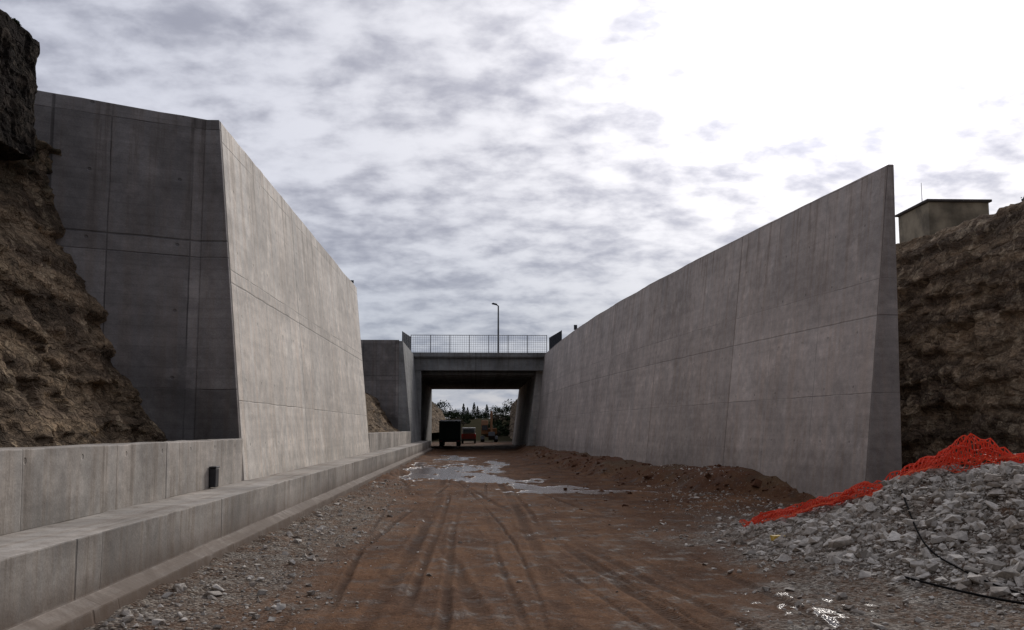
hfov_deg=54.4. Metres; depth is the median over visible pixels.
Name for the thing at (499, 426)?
shrub
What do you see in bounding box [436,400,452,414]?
tree
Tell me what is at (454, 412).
tree
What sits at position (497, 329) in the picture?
street lamp
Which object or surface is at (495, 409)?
tree
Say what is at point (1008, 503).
rock
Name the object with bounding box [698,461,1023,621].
rubble
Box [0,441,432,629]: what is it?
stepped footing
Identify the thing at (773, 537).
plastic scrap
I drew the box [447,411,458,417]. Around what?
shrub
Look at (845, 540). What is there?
rock
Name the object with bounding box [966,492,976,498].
rock
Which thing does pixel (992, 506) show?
rock
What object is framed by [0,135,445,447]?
cliff
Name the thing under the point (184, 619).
rock
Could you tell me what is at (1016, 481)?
rock
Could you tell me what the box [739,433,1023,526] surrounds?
safety net
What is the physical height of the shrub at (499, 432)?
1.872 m
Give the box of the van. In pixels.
[461,427,475,443]
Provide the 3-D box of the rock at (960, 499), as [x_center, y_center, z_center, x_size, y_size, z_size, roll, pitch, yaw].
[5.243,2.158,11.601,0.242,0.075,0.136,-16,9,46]
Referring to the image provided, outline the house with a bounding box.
[895,184,991,242]
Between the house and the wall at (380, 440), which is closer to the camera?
the house
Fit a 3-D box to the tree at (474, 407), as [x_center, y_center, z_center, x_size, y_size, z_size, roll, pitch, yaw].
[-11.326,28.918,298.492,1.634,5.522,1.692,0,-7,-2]
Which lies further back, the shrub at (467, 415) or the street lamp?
the shrub at (467, 415)
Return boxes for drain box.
[209,466,219,486]
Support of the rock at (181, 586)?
on the ground
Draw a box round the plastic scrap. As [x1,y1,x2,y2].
[770,535,784,540]
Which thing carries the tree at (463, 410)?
on the ground
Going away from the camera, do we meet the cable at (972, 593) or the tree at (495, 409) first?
the cable at (972, 593)
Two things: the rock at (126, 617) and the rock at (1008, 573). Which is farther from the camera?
the rock at (1008, 573)
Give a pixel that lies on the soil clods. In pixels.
(757, 483)
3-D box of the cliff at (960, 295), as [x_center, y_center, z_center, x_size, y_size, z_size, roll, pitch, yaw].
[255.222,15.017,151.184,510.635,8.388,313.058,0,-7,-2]
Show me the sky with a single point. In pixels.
(549, 163)
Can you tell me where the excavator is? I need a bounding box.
[480,411,497,441]
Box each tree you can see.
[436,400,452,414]
[442,408,459,417]
[461,403,465,414]
[472,402,476,417]
[482,407,508,417]
[491,405,510,415]
[498,399,513,412]
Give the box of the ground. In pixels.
[83,418,1023,629]
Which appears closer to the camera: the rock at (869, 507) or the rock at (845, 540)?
the rock at (845, 540)
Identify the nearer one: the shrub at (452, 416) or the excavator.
the excavator
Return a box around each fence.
[402,331,410,349]
[411,335,546,352]
[549,330,561,349]
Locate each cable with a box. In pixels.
[900,575,1023,604]
[901,490,1023,595]
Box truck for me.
[439,420,460,445]
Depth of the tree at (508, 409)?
286.88 m
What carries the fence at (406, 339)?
on the retaining wall at (390, 385)
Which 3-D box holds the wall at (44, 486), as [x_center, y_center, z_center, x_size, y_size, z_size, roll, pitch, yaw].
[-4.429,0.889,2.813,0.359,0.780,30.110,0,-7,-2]
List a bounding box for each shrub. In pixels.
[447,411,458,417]
[450,413,461,418]
[462,413,474,419]
[463,418,470,423]
[474,412,487,417]
[481,423,506,435]
[484,430,501,436]
[489,419,504,424]
[493,409,508,416]
[493,415,506,421]
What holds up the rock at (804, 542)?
on the rubble
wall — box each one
[0,9,39,160]
[0,438,242,535]
[34,90,369,480]
[361,340,420,442]
[368,431,410,451]
[535,164,901,500]
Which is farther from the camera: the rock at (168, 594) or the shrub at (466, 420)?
the shrub at (466, 420)
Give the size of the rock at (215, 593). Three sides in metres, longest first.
0.208 x 0.194 x 0.088 m
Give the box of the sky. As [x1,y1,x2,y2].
[0,0,1023,417]
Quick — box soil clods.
[523,448,806,512]
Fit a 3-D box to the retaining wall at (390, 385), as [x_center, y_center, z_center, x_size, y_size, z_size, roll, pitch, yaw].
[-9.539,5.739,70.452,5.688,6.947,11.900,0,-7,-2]
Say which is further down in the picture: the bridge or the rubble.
the rubble
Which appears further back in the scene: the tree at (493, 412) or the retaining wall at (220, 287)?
the tree at (493, 412)
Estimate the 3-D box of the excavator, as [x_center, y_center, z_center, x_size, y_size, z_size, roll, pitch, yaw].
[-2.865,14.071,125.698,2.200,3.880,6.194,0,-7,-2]
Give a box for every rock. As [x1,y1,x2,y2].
[119,609,130,615]
[121,615,133,620]
[161,592,172,596]
[172,583,184,591]
[178,617,187,621]
[203,591,222,596]
[211,584,226,590]
[798,538,811,546]
[827,552,848,558]
[828,535,852,547]
[862,503,876,511]
[900,532,914,537]
[956,496,965,501]
[959,492,973,498]
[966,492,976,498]
[985,501,998,511]
[988,569,1020,579]
[1006,479,1022,484]
[1006,500,1012,505]
[1019,509,1023,515]
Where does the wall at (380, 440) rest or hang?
on the stepped footing
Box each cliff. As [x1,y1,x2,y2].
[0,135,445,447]
[508,200,1023,473]
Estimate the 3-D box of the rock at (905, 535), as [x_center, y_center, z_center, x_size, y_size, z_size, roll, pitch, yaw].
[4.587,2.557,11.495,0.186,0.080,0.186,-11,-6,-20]
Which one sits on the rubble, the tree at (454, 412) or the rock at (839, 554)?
the rock at (839, 554)
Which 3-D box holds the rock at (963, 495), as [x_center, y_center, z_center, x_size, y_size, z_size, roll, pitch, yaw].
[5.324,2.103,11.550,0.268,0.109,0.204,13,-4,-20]
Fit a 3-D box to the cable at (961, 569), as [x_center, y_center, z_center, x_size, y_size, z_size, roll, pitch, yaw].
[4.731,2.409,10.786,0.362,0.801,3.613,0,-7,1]
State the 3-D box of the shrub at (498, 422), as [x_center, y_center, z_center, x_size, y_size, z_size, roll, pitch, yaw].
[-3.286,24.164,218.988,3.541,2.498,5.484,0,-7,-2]
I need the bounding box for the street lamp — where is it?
[492,303,498,352]
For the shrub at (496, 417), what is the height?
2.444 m
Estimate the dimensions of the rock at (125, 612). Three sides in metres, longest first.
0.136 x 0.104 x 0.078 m
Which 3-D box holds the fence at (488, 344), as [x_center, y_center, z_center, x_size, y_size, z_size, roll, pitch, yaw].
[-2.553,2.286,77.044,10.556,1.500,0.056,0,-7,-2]
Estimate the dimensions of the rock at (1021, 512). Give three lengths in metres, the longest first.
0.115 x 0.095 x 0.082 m
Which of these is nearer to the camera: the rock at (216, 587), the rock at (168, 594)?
the rock at (168, 594)
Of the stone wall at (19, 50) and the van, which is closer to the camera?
the stone wall at (19, 50)
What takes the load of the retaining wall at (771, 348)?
on the ground
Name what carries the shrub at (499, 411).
on the ground
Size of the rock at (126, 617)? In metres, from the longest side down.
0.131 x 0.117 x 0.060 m
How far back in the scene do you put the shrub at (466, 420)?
237.84 m
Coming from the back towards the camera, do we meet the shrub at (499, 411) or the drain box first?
the shrub at (499, 411)
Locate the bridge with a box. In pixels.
[412,352,545,445]
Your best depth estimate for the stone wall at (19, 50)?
14.96 m
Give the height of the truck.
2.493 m
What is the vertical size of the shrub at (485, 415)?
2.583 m

